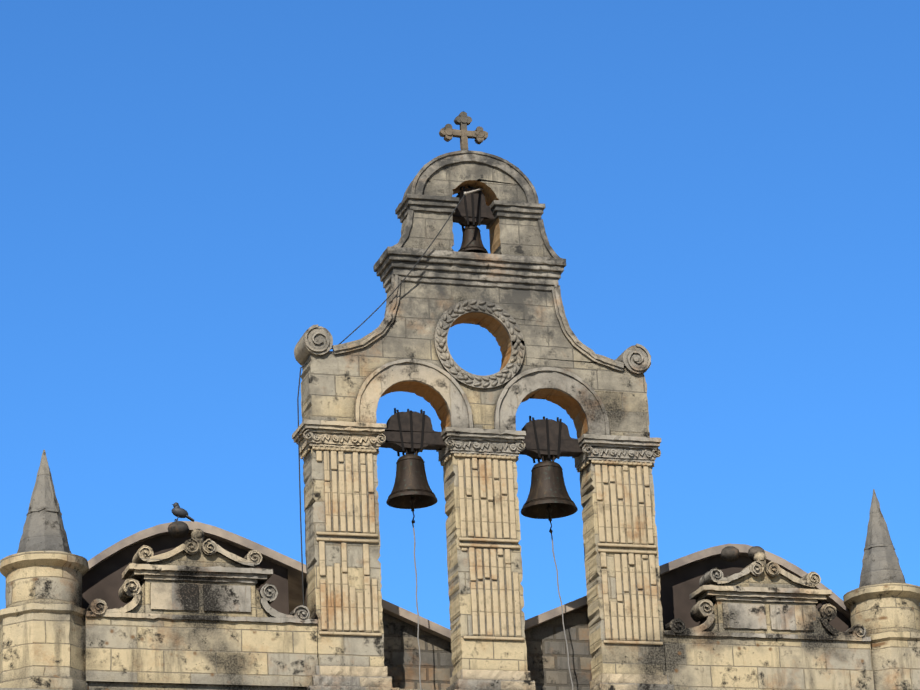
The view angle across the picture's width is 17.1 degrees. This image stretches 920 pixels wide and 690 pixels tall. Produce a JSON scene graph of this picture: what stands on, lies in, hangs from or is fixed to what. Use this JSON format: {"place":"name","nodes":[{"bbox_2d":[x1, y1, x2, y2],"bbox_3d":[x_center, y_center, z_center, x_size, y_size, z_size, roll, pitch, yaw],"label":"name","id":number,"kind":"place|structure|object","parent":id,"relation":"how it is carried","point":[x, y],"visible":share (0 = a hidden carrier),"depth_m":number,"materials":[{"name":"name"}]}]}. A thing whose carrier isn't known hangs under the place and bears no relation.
{"place":"outdoors","nodes":[
{"label":"outdoors","id":0,"kind":"place"},
{"bbox_2d":[0,0,919,629],"label":"sky","id":1,"kind":"structure","parent":0,"point":[729,190],"materials":[{"name":"blue"}]},
{"bbox_2d":[82,533,850,689],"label":"roof end","id":2,"kind":"structure","parent":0,"point":[104,580],"depth_m":55.83,"materials":[{"name":"stone"}]},
{"bbox_2d":[88,521,850,641],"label":"roof","id":3,"kind":"structure","parent":2,"relation":"on","point":[295,593],"depth_m":55.71,"materials":[{"name":"grey stone"}]},
{"bbox_3d":[0.494,6.563,54.870,17.800,0.020,1.100,3,-20,-17],"label":"end cap","id":4,"kind":"object","parent":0,"visible":0},
{"bbox_2d":[0,550,88,689],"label":"turret","id":5,"kind":"object","parent":4,"relation":"on","point":[42,629],"visible":0.92,"depth_m":52.37,"materials":[{"name":"beige stone"}]},
{"bbox_2d":[17,450,71,553],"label":"conical spire","id":6,"kind":"structure","parent":5,"relation":"on","point":[43,528],"depth_m":53.41,"materials":[{"name":"grey stone"}]},
{"bbox_2d":[843,582,919,689],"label":"turret","id":7,"kind":"object","parent":4,"relation":"on","point":[886,616],"visible":0.71,"depth_m":57.15,"materials":[{"name":"beige stone"}]},
{"bbox_2d":[859,489,905,586],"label":"conical spire","id":8,"kind":"structure","parent":7,"relation":"on","point":[880,562],"depth_m":57.99,"materials":[{"name":"grey stone"}]},
{"bbox_3d":[0.822,13.779,52.352,17.800,14.620,1.220,3,-20,-17],"label":"low wall","id":9,"kind":"object","parent":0,"visible":0},
{"bbox_2d":[0,675,673,689],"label":"cornice","id":10,"kind":"structure","parent":9,"relation":"on","point":[330,682],"depth_m":54.23,"materials":[{"name":"stone"}]},
{"bbox_2d":[85,543,318,689],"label":"parapet wall","id":11,"kind":"structure","parent":10,"relation":"on","point":[143,654],"depth_m":53.15,"materials":[{"name":"stone"}]},
{"bbox_2d":[85,528,317,623],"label":"pediment","id":12,"kind":"structure","parent":11,"relation":"attached to","point":[136,573],"depth_m":53.47,"materials":[{"name":"stone"}]},
{"bbox_2d":[168,521,188,537],"bbox_3d":[-4.966,3.255,54.100,0.400,0.300,0.342,3,-20,-17],"label":"stone ball","id":13,"kind":"object","parent":12,"relation":"on","point":[178,529],"visible":1,"depth_m":53.98,"materials":[{"name":"stone"}]},
{"bbox_2d":[171,502,193,521],"bbox_3d":[-4.904,2.952,54.228,0.407,0.346,0.158,2,-20,-12],"label":"bird","id":14,"kind":"object","parent":13,"relation":"on","point":[177,511],"visible":0.98,"depth_m":54.17},
{"bbox_2d":[301,281,665,679],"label":"gable","id":15,"kind":"structure","parent":10,"relation":"on","point":[331,383],"depth_m":55.77,"materials":[{"name":"stone"}]},
{"bbox_2d":[386,448,436,511],"bbox_3d":[-0.889,2.435,55.681,0.930,1.234,0.930,3,-20,-17],"label":"bell","id":16,"kind":"object","parent":15,"relation":"attached to","point":[412,490],"visible":0.96,"depth_m":55.52,"materials":[{"name":"brown metal"}]},
{"bbox_2d":[380,408,445,456],"bbox_3d":[-0.930,1.580,55.983,1.578,0.867,0.330,3,-20,-17],"label":"bell yoke","id":17,"kind":"object","parent":15,"relation":"attached to","point":[410,429],"visible":0.77,"depth_m":55.85,"materials":[{"name":"brown wood"}]},
{"bbox_2d":[373,247,565,292],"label":"cornice","id":18,"kind":"structure","parent":15,"relation":"on","point":[485,269],"depth_m":57.02,"materials":[{"name":"stone"}]},
{"bbox_2d":[391,150,559,257],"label":"arch molding","id":19,"kind":"structure","parent":18,"relation":"on","point":[416,199],"depth_m":57.69,"materials":[{"name":"beige stone"}]},
{"bbox_2d":[439,111,487,149],"bbox_3d":[0.067,-3.978,58.368,0.960,0.966,0.187,3,-20,-17],"label":"cross","id":20,"kind":"object","parent":19,"relation":"on","point":[463,120],"visible":0.98,"depth_m":58.36,"materials":[{"name":"stone"}]},
{"bbox_2d":[453,186,493,230],"bbox_3d":[0.193,-2.603,57.895,1.059,0.854,0.330,3,-20,-17],"label":"bell yoke","id":21,"kind":"object","parent":19,"relation":"attached to","point":[473,208],"visible":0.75,"depth_m":57.76,"materials":[{"name":"brown wood"}]},
{"bbox_2d":[297,188,572,689],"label":"ropes","id":22,"kind":"object","parent":21,"relation":"hanging from","point":[466,193],"visible":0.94,"depth_m":55.45,"materials":[{"name":"grey"}]},
{"bbox_2d":[458,223,487,252],"bbox_3d":[0.224,-1.948,57.663,0.600,0.809,0.600,3,-20,-17],"label":"bell","id":23,"kind":"object","parent":21,"relation":"hanging from","point":[471,240],"visible":0.73,"depth_m":57.52,"materials":[{"name":"brown metal"}]},
{"bbox_2d":[400,162,551,257],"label":"wall","id":24,"kind":"structure","parent":18,"relation":"on","point":[516,236],"depth_m":57.64,"materials":[{"name":"stone"}]},
{"bbox_2d":[294,274,650,373],"bbox_3d":[0.246,-0.308,57.066,6.733,1.673,0.812,3,-20,-17],"label":"scroll molding","id":25,"kind":"object","parent":15,"relation":"attached to","point":[316,340],"visible":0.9,"depth_m":56.45,"materials":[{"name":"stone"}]},
{"bbox_2d":[434,299,524,388],"bbox_3d":[0.364,-0.025,56.610,1.740,1.740,0.113,3,-20,-17],"label":"wreath","id":26,"kind":"object","parent":15,"relation":"attached to","point":[454,369],"visible":0.98,"depth_m":56.59,"materials":[{"name":"stone"}]},
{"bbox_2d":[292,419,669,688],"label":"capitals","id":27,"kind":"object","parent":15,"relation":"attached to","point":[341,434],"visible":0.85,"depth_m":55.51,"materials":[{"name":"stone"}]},
{"bbox_2d":[300,446,662,644],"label":"flutes","id":28,"kind":"object","parent":15,"relation":"attached to","point":[463,537],"visible":0.94,"depth_m":55.38,"materials":[{"name":"stone"}]},
{"bbox_2d":[355,359,609,434],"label":"arch moldings","id":29,"kind":"structure","parent":15,"relation":"attached to","point":[444,384],"depth_m":56.16,"materials":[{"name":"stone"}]},
{"bbox_2d":[521,455,577,520],"bbox_3d":[1.616,2.618,56.425,1.050,1.308,1.050,3,-20,-17],"label":"bell","id":30,"kind":"object","parent":15,"relation":"hanging from","point":[549,498],"visible":0.94,"depth_m":56.25,"materials":[{"name":"brown metal"}]},
{"bbox_2d":[520,416,582,462],"bbox_3d":[1.575,1.735,56.738,1.579,0.857,0.330,3,-20,-17],"label":"bell yoke","id":31,"kind":"object","parent":15,"relation":"attached to","point":[547,437],"visible":0.81,"depth_m":56.62,"materials":[{"name":"brown wood"}]},
{"bbox_2d":[663,565,874,689],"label":"parapet wall","id":32,"kind":"structure","parent":10,"relation":"on","point":[710,663],"depth_m":56.26,"materials":[{"name":"stone"}]},
{"bbox_2d":[663,551,870,641],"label":"pediment","id":33,"kind":"structure","parent":32,"relation":"on","point":[706,594],"depth_m":56.54,"materials":[{"name":"stone"}]},
{"bbox_2d":[721,546,764,561],"bbox_3d":[5.266,3.891,57.134,0.844,0.300,0.339,0,-20,-7],"label":"stone ball","id":34,"kind":"object","parent":33,"relation":"on","point":[730,553],"visible":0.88,"depth_m":57.02,"materials":[{"name":"stone"}]}
]}

